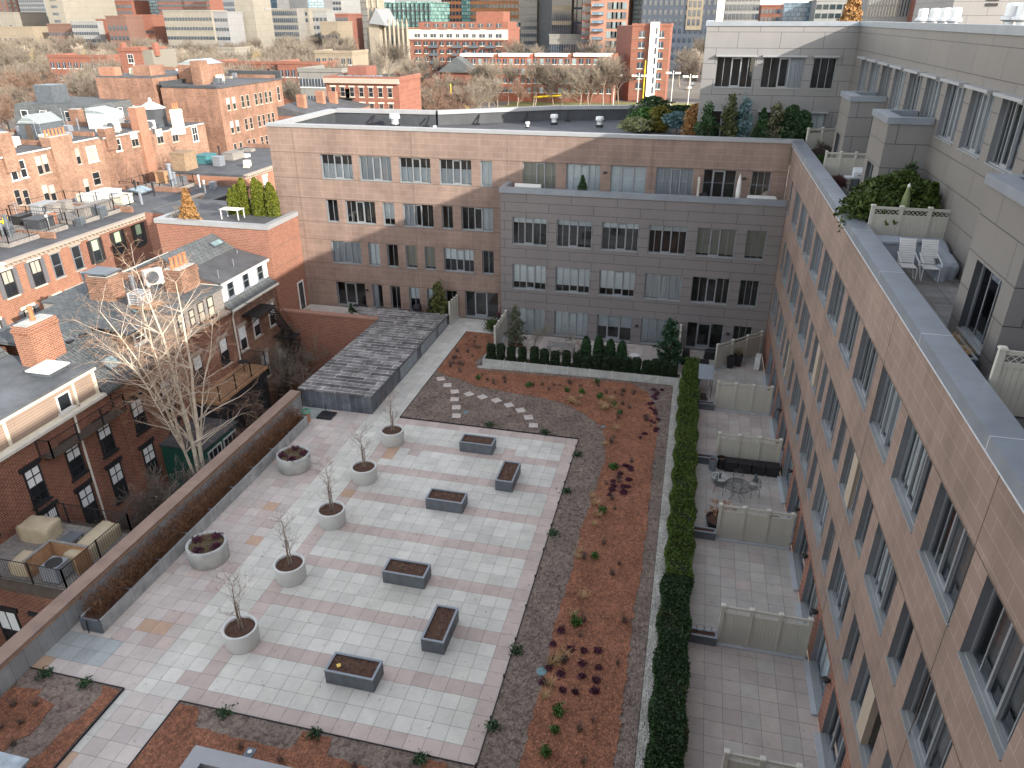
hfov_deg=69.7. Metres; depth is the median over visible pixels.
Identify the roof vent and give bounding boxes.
[389,113,399,125]
[550,114,557,124]
[596,116,603,127]
[914,8,928,22]
[926,8,940,22]
[936,7,951,22]
[946,7,962,22]
[999,2,1018,24]
[1011,2,1023,24]
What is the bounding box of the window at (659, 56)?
[657,52,662,58]
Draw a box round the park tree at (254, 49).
[250,45,261,58]
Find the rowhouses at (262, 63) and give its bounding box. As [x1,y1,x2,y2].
[217,58,277,70]
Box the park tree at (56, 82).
[48,78,75,95]
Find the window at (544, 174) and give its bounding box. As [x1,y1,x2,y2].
[523,162,555,188]
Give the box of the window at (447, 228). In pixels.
[442,206,452,229]
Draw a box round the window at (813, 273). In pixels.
[809,237,822,285]
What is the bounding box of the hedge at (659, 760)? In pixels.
[646,754,684,767]
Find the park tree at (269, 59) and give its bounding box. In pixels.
[250,52,292,60]
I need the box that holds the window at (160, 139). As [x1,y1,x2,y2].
[154,128,165,144]
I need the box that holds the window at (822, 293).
[816,255,832,308]
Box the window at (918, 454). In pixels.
[889,426,930,532]
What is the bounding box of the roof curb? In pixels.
[180,745,291,767]
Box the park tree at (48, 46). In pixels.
[37,40,58,58]
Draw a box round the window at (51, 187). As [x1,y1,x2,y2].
[48,184,58,201]
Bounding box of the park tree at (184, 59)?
[177,51,202,63]
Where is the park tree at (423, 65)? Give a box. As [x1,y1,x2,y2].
[414,54,443,85]
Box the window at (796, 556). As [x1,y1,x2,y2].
[792,526,806,589]
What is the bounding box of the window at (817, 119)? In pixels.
[810,113,825,130]
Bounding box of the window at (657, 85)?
[655,83,659,89]
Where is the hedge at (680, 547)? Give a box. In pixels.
[661,375,699,585]
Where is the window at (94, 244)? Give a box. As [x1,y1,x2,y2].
[86,237,106,264]
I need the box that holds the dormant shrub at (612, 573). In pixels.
[609,567,616,575]
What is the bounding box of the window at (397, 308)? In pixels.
[391,286,400,309]
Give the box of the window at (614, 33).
[612,31,616,37]
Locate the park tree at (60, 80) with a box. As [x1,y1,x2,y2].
[49,76,71,89]
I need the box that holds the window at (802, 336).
[797,307,809,352]
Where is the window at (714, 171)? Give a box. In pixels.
[702,169,736,196]
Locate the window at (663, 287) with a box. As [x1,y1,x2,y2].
[643,273,681,301]
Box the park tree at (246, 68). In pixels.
[222,56,266,70]
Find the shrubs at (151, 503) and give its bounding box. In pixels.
[93,456,210,529]
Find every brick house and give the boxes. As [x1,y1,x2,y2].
[438,56,477,101]
[758,5,780,20]
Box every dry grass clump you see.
[536,687,551,700]
[541,673,558,686]
[544,650,562,665]
[547,652,562,663]
[555,646,572,657]
[563,606,578,616]
[574,586,590,598]
[588,497,602,505]
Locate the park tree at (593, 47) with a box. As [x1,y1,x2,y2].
[576,35,615,53]
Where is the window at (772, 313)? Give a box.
[770,294,777,323]
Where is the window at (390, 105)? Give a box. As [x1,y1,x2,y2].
[387,103,393,108]
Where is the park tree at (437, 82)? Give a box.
[430,74,463,109]
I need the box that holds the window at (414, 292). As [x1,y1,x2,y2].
[410,287,419,310]
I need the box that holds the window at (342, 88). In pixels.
[339,86,345,96]
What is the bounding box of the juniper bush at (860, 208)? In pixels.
[833,188,907,231]
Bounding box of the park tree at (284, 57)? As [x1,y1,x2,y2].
[262,51,303,60]
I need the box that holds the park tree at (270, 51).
[258,44,287,60]
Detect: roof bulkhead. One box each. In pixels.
[17,111,62,139]
[84,106,123,128]
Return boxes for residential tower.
[551,0,572,33]
[572,0,582,33]
[581,0,590,52]
[589,0,633,53]
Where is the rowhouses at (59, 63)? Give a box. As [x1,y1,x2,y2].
[46,53,120,96]
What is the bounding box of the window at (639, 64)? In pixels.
[637,62,642,68]
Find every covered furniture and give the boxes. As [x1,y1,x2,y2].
[8,549,33,576]
[15,515,63,543]
[21,214,54,229]
[63,521,121,570]
[80,187,121,202]
[196,152,216,163]
[353,304,367,312]
[413,304,421,311]
[681,348,689,364]
[700,359,708,363]
[703,348,715,359]
[747,195,776,198]
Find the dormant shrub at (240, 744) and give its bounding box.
[234,736,244,748]
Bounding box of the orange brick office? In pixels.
[441,0,518,21]
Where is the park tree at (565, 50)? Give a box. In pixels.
[560,45,574,53]
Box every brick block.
[95,58,283,153]
[114,0,150,15]
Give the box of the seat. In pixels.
[9,212,32,225]
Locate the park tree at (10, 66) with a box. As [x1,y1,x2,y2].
[4,60,32,95]
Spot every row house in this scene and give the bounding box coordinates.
[0,157,31,218]
[0,201,153,281]
[0,223,103,319]
[0,256,61,328]
[0,298,193,507]
[0,306,142,544]
[6,119,110,191]
[12,136,62,209]
[41,252,237,396]
[60,108,160,186]
[72,180,205,212]
[122,233,289,405]
[124,115,209,169]
[137,175,249,200]
[164,143,275,197]
[277,91,347,119]
[326,89,370,108]
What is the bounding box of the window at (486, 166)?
[481,161,491,186]
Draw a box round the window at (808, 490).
[806,460,817,500]
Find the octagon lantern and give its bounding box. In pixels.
[141,98,167,125]
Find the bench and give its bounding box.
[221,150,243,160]
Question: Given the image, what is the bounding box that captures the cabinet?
[153,170,168,183]
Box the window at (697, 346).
[685,323,723,349]
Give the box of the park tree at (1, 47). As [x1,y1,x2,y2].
[0,39,13,60]
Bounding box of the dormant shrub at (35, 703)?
[27,696,42,706]
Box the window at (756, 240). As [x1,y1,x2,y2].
[743,230,766,260]
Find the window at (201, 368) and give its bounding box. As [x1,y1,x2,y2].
[190,349,207,386]
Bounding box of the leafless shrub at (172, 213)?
[171,204,183,217]
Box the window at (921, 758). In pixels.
[900,665,952,767]
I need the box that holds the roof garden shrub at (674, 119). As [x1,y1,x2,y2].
[660,111,687,133]
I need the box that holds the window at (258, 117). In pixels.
[257,115,261,127]
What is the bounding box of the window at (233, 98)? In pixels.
[231,97,237,109]
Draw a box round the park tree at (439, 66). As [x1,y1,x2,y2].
[434,58,447,81]
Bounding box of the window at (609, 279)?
[598,270,635,297]
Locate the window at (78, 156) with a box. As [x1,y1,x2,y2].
[75,148,83,165]
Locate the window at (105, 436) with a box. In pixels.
[92,411,119,459]
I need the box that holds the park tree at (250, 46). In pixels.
[238,41,258,51]
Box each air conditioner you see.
[106,121,117,126]
[110,192,132,204]
[141,267,164,286]
[147,120,155,128]
[211,155,225,166]
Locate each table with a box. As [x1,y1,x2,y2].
[28,200,55,213]
[59,530,83,542]
[219,207,244,219]
[238,359,247,370]
[546,341,575,357]
[630,353,639,356]
[724,478,751,502]
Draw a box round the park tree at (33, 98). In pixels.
[21,93,36,102]
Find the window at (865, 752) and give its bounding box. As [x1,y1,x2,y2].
[849,665,881,767]
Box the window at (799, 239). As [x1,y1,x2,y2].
[796,208,806,248]
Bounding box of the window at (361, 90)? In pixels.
[358,86,364,97]
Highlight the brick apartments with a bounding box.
[408,11,519,84]
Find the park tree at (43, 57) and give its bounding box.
[33,51,62,66]
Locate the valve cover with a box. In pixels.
[536,667,546,675]
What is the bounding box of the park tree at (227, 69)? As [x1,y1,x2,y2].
[223,60,245,73]
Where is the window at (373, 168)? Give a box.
[360,156,391,181]
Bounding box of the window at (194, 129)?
[191,126,199,142]
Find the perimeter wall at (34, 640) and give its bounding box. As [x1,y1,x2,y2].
[0,390,301,695]
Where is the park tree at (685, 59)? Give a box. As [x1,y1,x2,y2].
[670,46,701,86]
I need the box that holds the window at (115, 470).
[104,455,131,505]
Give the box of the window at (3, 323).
[0,316,6,328]
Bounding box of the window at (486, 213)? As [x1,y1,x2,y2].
[462,207,492,231]
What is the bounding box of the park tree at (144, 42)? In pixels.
[139,37,163,46]
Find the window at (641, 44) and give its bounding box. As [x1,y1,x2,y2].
[638,42,643,48]
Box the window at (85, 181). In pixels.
[82,178,90,191]
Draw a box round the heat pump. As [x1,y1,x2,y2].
[38,555,72,583]
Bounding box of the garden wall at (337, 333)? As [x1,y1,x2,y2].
[280,308,378,390]
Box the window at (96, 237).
[87,235,103,264]
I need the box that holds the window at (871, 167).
[868,163,873,180]
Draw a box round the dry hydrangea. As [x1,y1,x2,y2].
[705,498,736,519]
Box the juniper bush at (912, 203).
[890,194,925,215]
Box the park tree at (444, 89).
[428,86,454,109]
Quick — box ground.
[0,62,839,767]
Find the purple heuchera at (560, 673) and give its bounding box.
[553,668,564,679]
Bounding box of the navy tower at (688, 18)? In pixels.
[641,0,717,75]
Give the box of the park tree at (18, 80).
[0,69,45,101]
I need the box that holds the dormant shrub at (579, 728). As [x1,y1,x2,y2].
[575,715,585,731]
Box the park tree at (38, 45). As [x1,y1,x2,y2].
[15,36,56,57]
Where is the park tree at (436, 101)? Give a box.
[421,90,451,109]
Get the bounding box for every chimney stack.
[0,131,20,172]
[39,127,85,198]
[40,211,58,223]
[68,108,85,121]
[96,127,118,150]
[127,106,157,181]
[169,103,185,134]
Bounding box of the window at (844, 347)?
[837,303,859,369]
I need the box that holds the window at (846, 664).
[840,626,858,682]
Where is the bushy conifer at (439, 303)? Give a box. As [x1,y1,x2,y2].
[426,279,448,318]
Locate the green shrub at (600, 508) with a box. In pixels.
[597,505,607,513]
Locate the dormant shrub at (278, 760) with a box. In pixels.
[274,752,285,762]
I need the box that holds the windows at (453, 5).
[441,0,517,21]
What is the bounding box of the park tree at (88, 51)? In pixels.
[74,48,96,54]
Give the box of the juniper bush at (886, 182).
[839,174,904,214]
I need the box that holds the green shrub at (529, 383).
[525,381,532,386]
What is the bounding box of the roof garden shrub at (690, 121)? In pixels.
[678,103,698,135]
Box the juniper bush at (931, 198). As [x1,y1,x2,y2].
[920,181,941,216]
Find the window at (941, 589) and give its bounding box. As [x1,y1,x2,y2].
[918,493,974,626]
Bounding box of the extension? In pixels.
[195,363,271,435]
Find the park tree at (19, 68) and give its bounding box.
[0,64,31,89]
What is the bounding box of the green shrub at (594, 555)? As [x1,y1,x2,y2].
[590,550,598,558]
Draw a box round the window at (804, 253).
[802,222,814,265]
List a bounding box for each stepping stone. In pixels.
[443,383,451,386]
[450,389,458,393]
[450,397,458,401]
[452,405,460,409]
[452,413,460,417]
[463,391,474,396]
[478,394,487,399]
[491,398,501,402]
[504,402,513,407]
[516,408,525,412]
[524,415,533,419]
[529,423,537,427]
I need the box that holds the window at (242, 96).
[240,95,245,108]
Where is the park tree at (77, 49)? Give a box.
[70,43,86,54]
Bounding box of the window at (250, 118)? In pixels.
[249,117,253,129]
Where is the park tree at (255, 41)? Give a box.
[242,37,263,49]
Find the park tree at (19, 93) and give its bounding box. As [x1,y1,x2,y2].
[0,82,34,121]
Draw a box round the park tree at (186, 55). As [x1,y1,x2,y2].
[176,50,207,61]
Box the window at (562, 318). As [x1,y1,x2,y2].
[554,311,587,338]
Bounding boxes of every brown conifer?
[178,187,203,219]
[836,0,862,20]
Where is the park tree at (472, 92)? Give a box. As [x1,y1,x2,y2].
[449,80,489,109]
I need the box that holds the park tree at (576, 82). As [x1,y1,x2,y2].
[556,67,594,104]
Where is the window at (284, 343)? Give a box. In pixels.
[276,343,286,371]
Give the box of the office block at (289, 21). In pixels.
[272,9,306,48]
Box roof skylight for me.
[127,185,155,193]
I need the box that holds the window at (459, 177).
[440,159,471,185]
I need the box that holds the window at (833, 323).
[826,277,844,336]
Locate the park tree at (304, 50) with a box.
[283,41,316,59]
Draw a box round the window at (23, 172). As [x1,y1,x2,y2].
[19,159,29,178]
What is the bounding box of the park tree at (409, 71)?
[391,56,428,81]
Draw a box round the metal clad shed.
[297,306,447,413]
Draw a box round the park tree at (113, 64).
[88,53,122,75]
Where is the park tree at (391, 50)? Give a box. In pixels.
[371,37,414,75]
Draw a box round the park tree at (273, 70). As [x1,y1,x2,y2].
[257,64,284,82]
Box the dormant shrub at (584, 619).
[579,609,589,622]
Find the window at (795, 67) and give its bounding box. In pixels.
[759,57,805,88]
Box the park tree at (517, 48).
[495,36,528,52]
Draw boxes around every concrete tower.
[223,0,234,10]
[234,0,275,52]
[539,0,551,52]
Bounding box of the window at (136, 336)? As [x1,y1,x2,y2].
[133,328,147,347]
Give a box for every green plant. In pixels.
[33,662,53,680]
[76,673,94,690]
[213,702,238,720]
[300,726,322,741]
[410,748,431,767]
[478,718,503,733]
[484,420,494,426]
[508,642,523,656]
[540,426,550,434]
[547,528,560,537]
[556,487,570,493]
[571,447,582,457]
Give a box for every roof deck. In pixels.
[0,221,68,247]
[0,519,129,646]
[30,202,130,224]
[143,181,193,187]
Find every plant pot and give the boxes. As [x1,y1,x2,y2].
[507,341,523,352]
[706,510,718,527]
[709,456,717,470]
[717,455,726,469]
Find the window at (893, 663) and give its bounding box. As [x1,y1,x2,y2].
[885,614,910,686]
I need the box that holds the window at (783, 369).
[781,367,786,386]
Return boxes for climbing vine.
[117,158,159,183]
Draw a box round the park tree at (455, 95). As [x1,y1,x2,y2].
[445,86,472,108]
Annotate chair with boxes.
[44,202,61,214]
[56,199,73,211]
[713,474,725,495]
[732,469,744,489]
[745,478,760,497]
[753,353,761,369]
[897,237,919,280]
[919,239,942,281]
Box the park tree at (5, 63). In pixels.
[0,57,15,66]
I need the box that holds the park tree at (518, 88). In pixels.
[504,77,531,106]
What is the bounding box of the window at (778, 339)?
[775,316,783,351]
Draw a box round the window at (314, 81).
[312,79,317,87]
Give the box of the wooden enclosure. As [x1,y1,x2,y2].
[21,539,92,579]
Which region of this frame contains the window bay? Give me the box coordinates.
[159,416,237,490]
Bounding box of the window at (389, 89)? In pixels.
[386,86,392,97]
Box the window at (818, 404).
[816,373,827,412]
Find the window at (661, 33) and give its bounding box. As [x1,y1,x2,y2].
[659,31,663,37]
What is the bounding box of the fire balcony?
[34,393,126,458]
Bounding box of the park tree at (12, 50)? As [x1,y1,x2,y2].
[0,44,33,64]
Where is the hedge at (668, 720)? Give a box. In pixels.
[642,572,693,767]
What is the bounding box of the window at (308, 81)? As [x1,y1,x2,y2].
[306,79,311,87]
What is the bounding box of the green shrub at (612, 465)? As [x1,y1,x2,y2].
[608,462,618,469]
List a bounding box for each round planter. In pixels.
[221,614,259,654]
[273,553,306,587]
[317,500,345,530]
[351,459,376,485]
[380,424,403,447]
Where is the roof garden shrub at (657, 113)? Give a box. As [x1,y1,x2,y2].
[646,105,671,132]
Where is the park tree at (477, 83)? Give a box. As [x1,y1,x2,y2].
[461,73,495,108]
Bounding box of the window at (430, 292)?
[428,289,434,309]
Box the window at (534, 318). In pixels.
[513,307,544,334]
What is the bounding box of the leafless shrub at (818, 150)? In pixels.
[812,139,831,155]
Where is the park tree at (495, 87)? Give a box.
[479,77,507,107]
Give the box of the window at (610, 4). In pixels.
[607,2,613,9]
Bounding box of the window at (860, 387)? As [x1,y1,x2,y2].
[851,335,877,411]
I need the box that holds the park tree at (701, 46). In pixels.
[687,35,705,57]
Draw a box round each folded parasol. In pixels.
[735,174,740,197]
[900,183,910,214]
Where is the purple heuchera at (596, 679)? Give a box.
[591,676,602,685]
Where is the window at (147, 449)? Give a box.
[138,437,162,482]
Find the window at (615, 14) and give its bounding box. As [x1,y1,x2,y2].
[613,12,617,18]
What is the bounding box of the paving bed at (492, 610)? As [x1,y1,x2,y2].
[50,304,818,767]
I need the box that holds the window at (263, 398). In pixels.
[254,383,267,417]
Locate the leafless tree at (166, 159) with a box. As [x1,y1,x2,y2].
[143,143,185,181]
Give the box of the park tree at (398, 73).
[393,68,407,76]
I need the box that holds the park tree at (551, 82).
[537,71,564,104]
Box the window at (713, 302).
[690,278,729,305]
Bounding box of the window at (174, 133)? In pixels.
[170,127,179,143]
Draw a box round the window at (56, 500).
[35,499,60,518]
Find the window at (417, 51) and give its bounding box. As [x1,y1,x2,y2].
[415,49,421,53]
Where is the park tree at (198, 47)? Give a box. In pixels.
[183,39,219,57]
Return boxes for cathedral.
[365,0,413,73]
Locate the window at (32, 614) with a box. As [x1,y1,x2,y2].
[27,611,37,617]
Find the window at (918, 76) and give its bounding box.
[907,74,922,109]
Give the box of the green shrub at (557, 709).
[552,700,568,717]
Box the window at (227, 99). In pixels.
[226,98,231,110]
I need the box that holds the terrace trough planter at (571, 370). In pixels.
[482,354,680,385]
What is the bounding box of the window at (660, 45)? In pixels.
[658,42,663,48]
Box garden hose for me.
[300,408,310,414]
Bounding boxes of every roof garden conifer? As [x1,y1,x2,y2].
[694,101,720,135]
[718,91,740,136]
[731,92,753,136]
[750,107,769,137]
[765,101,785,137]
[777,104,804,138]
[791,109,815,140]
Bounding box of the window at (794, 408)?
[789,381,800,428]
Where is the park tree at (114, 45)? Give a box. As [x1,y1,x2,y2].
[95,38,119,53]
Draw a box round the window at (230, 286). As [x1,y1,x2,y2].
[226,281,236,299]
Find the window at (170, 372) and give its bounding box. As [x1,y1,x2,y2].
[156,372,177,415]
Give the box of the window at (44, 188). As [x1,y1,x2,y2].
[41,184,50,199]
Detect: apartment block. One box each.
[162,10,226,50]
[213,11,246,46]
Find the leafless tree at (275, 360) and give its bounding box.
[247,321,331,390]
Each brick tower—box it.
[157,0,184,14]
[183,0,223,9]
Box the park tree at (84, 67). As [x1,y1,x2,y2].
[67,59,102,76]
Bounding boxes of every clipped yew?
[486,343,495,359]
[496,342,505,359]
[506,345,515,360]
[518,346,526,362]
[529,346,539,363]
[539,348,549,364]
[550,350,559,365]
[561,349,570,366]
[572,351,581,367]
[582,353,591,368]
[592,352,601,369]
[601,354,611,370]
[611,355,621,371]
[621,356,631,372]
[631,356,641,373]
[641,359,650,374]
[650,358,660,375]
[658,360,668,376]
[667,362,677,377]
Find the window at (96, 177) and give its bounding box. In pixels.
[91,171,103,186]
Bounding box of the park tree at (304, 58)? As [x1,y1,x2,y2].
[296,53,313,60]
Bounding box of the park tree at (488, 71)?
[476,58,505,106]
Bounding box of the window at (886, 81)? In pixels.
[880,66,891,95]
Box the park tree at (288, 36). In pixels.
[276,31,299,48]
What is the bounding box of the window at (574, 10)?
[572,9,575,21]
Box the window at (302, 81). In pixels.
[300,79,305,87]
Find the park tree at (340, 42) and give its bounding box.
[323,33,358,50]
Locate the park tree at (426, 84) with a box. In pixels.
[421,77,439,100]
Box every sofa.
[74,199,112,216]
[515,183,540,187]
[876,235,958,281]
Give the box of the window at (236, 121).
[235,120,240,132]
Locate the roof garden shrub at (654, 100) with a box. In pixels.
[628,95,675,114]
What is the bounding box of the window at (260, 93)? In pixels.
[259,92,263,104]
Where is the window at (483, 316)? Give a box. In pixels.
[465,291,497,319]
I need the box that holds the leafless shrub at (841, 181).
[831,174,849,189]
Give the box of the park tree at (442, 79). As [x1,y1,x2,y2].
[428,70,451,88]
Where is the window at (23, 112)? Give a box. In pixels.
[20,110,28,116]
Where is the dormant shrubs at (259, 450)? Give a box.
[77,405,304,617]
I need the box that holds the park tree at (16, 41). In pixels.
[3,35,24,46]
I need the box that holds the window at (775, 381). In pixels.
[770,374,776,412]
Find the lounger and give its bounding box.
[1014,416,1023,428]
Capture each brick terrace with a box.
[457,52,496,100]
[496,52,532,101]
[532,52,570,101]
[569,52,619,102]
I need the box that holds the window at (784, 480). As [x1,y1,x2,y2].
[781,451,792,502]
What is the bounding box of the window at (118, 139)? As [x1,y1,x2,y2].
[116,138,123,152]
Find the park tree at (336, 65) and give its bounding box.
[312,56,348,67]
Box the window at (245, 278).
[242,273,251,290]
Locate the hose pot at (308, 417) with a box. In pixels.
[302,410,310,422]
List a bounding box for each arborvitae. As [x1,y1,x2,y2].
[226,187,234,214]
[230,184,244,214]
[236,177,251,215]
[250,177,261,215]
[252,187,263,215]
[256,181,266,215]
[263,181,275,216]
[266,184,280,216]
[580,335,591,357]
[592,335,604,359]
[604,338,615,355]
[616,340,627,358]
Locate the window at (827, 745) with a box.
[820,700,844,767]
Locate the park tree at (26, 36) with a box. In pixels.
[13,35,31,45]
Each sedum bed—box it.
[0,668,121,766]
[129,701,474,767]
[402,333,672,767]
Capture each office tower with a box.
[0,0,20,11]
[18,0,47,15]
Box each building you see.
[0,12,47,25]
[0,26,49,42]
[70,21,106,52]
[95,19,110,42]
[105,16,146,46]
[123,14,168,45]
[144,199,308,389]
[296,8,329,45]
[312,10,347,49]
[319,21,353,50]
[334,13,364,49]
[384,0,449,26]
[549,34,580,52]
[809,0,847,20]
[907,0,915,21]
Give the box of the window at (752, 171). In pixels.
[749,171,771,195]
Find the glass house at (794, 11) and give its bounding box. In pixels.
[779,2,810,20]
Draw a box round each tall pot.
[727,355,734,368]
[734,346,744,366]
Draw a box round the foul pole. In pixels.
[642,61,645,98]
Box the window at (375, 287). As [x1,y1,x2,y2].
[373,284,383,307]
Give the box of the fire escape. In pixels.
[240,292,300,403]
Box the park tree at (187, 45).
[181,36,196,52]
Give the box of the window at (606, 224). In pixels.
[601,222,638,252]
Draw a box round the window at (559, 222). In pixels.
[556,219,591,249]
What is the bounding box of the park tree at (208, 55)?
[194,45,234,59]
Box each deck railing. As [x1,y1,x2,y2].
[0,209,67,243]
[0,498,131,589]
[8,190,130,220]
[118,171,193,186]
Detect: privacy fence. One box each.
[448,294,459,324]
[493,310,507,347]
[677,324,682,368]
[696,177,700,195]
[714,330,763,370]
[714,380,773,415]
[715,431,782,462]
[715,502,795,550]
[716,603,813,660]
[721,748,807,767]
[805,127,835,155]
[823,150,865,188]
[868,204,950,238]
[988,345,1023,427]
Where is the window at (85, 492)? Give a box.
[73,477,103,523]
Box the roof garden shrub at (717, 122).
[694,114,721,135]
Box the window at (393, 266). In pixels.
[387,244,398,267]
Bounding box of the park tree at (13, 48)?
[0,42,24,61]
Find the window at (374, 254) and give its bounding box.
[369,243,380,266]
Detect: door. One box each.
[24,125,34,139]
[297,279,306,309]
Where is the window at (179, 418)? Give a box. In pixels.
[167,416,181,434]
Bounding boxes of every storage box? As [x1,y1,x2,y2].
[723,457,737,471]
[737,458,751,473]
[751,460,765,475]
[765,461,780,477]
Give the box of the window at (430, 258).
[425,247,435,270]
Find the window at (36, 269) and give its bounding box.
[24,256,50,288]
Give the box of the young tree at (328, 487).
[302,458,346,509]
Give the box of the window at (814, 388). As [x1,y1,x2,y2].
[807,343,822,396]
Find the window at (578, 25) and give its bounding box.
[577,24,580,33]
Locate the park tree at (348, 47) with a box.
[330,40,359,50]
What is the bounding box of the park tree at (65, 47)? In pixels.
[52,42,74,52]
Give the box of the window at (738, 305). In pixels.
[737,280,759,307]
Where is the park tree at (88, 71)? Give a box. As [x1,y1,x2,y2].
[56,63,109,96]
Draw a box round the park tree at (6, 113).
[0,92,17,130]
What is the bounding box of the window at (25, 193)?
[21,189,31,206]
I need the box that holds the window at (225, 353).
[216,332,232,368]
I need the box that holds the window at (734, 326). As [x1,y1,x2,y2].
[732,326,752,338]
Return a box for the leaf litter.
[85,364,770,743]
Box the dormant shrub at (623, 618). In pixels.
[619,610,632,622]
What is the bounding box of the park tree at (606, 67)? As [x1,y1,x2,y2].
[591,50,626,104]
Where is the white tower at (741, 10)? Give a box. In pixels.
[723,0,760,20]
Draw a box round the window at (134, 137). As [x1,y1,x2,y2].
[129,131,140,147]
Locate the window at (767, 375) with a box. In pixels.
[765,353,772,389]
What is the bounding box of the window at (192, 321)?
[188,308,198,327]
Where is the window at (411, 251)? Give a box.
[406,246,416,268]
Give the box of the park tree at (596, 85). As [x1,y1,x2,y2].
[580,65,609,104]
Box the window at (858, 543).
[853,500,872,558]
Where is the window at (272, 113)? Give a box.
[271,112,274,121]
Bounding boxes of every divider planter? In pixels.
[688,627,717,646]
[693,525,715,540]
[697,400,714,410]
[697,453,714,464]
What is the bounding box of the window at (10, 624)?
[0,605,21,641]
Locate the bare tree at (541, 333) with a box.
[530,323,553,347]
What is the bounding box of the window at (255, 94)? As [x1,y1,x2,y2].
[254,93,258,105]
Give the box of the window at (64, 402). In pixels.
[55,390,76,415]
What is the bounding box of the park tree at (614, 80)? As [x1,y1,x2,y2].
[601,62,636,104]
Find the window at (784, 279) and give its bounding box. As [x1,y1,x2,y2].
[782,255,790,290]
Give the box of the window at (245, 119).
[244,118,248,130]
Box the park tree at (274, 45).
[271,37,285,48]
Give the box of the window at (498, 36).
[495,34,501,38]
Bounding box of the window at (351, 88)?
[348,86,354,97]
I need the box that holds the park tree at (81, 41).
[65,33,86,49]
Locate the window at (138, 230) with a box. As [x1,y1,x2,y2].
[130,222,147,246]
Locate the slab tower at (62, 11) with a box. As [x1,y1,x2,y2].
[44,0,117,23]
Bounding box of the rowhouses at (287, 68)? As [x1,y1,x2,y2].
[276,59,339,103]
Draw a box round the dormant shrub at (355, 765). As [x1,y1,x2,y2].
[347,756,360,767]
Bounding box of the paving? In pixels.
[32,304,818,767]
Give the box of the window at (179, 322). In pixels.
[176,312,188,336]
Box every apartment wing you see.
[265,105,803,319]
[499,181,786,353]
[762,140,1023,767]
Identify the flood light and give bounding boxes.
[632,73,646,102]
[666,71,680,104]
[683,74,697,104]
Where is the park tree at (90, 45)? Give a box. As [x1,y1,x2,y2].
[77,39,104,52]
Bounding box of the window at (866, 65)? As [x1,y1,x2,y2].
[859,60,869,90]
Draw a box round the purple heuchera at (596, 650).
[592,645,602,654]
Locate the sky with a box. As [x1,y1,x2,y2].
[384,0,808,20]
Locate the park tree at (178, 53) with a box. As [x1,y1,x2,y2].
[176,48,189,61]
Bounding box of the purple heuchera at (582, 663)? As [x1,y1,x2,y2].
[577,659,587,668]
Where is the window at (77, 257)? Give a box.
[68,242,86,272]
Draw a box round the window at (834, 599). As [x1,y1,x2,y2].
[826,558,849,640]
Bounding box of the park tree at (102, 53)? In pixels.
[91,49,108,54]
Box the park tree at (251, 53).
[245,50,255,60]
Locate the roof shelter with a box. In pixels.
[168,150,197,170]
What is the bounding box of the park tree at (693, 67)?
[674,57,702,93]
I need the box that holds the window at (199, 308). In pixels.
[196,301,207,324]
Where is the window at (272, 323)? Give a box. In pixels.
[265,298,276,328]
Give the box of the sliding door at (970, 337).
[956,265,1001,355]
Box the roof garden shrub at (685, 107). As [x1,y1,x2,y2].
[668,104,690,111]
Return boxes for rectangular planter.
[324,651,383,692]
[382,557,431,589]
[420,604,458,654]
[425,488,467,513]
[459,433,495,454]
[495,460,520,492]
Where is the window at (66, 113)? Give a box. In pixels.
[64,111,70,120]
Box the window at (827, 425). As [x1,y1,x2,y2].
[820,387,839,450]
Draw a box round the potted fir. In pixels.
[348,303,354,313]
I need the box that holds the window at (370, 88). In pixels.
[367,86,373,97]
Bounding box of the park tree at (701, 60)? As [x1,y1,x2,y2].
[690,48,703,71]
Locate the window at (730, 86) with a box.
[714,57,754,88]
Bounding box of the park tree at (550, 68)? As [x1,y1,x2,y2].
[522,60,558,105]
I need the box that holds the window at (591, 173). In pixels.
[566,164,600,190]
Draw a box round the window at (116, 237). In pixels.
[109,229,127,255]
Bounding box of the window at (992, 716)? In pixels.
[957,588,1023,760]
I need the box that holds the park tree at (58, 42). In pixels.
[38,33,70,49]
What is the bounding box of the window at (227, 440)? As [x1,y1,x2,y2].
[223,429,236,447]
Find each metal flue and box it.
[1,214,12,237]
[137,190,142,204]
[165,163,174,186]
[172,172,176,184]
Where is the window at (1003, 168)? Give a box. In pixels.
[984,100,1023,173]
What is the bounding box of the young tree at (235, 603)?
[207,559,256,628]
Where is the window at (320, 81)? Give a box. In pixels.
[318,79,323,87]
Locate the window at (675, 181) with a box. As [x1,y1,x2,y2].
[655,167,693,194]
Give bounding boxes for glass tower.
[142,0,158,14]
[270,0,309,7]
[277,0,307,8]
[309,0,323,7]
[632,0,642,22]
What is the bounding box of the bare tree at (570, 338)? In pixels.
[554,323,581,353]
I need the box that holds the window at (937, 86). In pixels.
[923,79,942,117]
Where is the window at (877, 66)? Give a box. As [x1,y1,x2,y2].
[870,63,879,90]
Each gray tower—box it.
[324,0,332,9]
[332,0,360,13]
[360,0,368,54]
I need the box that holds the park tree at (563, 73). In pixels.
[553,60,578,104]
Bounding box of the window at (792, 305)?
[789,279,798,318]
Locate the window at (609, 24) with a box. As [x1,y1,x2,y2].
[606,22,612,28]
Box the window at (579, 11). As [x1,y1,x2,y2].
[577,9,581,21]
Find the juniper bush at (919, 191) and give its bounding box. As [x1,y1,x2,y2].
[893,181,942,214]
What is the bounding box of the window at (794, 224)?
[790,196,800,233]
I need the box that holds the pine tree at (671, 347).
[652,316,684,363]
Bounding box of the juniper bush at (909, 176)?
[884,168,931,186]
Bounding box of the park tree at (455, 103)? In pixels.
[442,90,478,109]

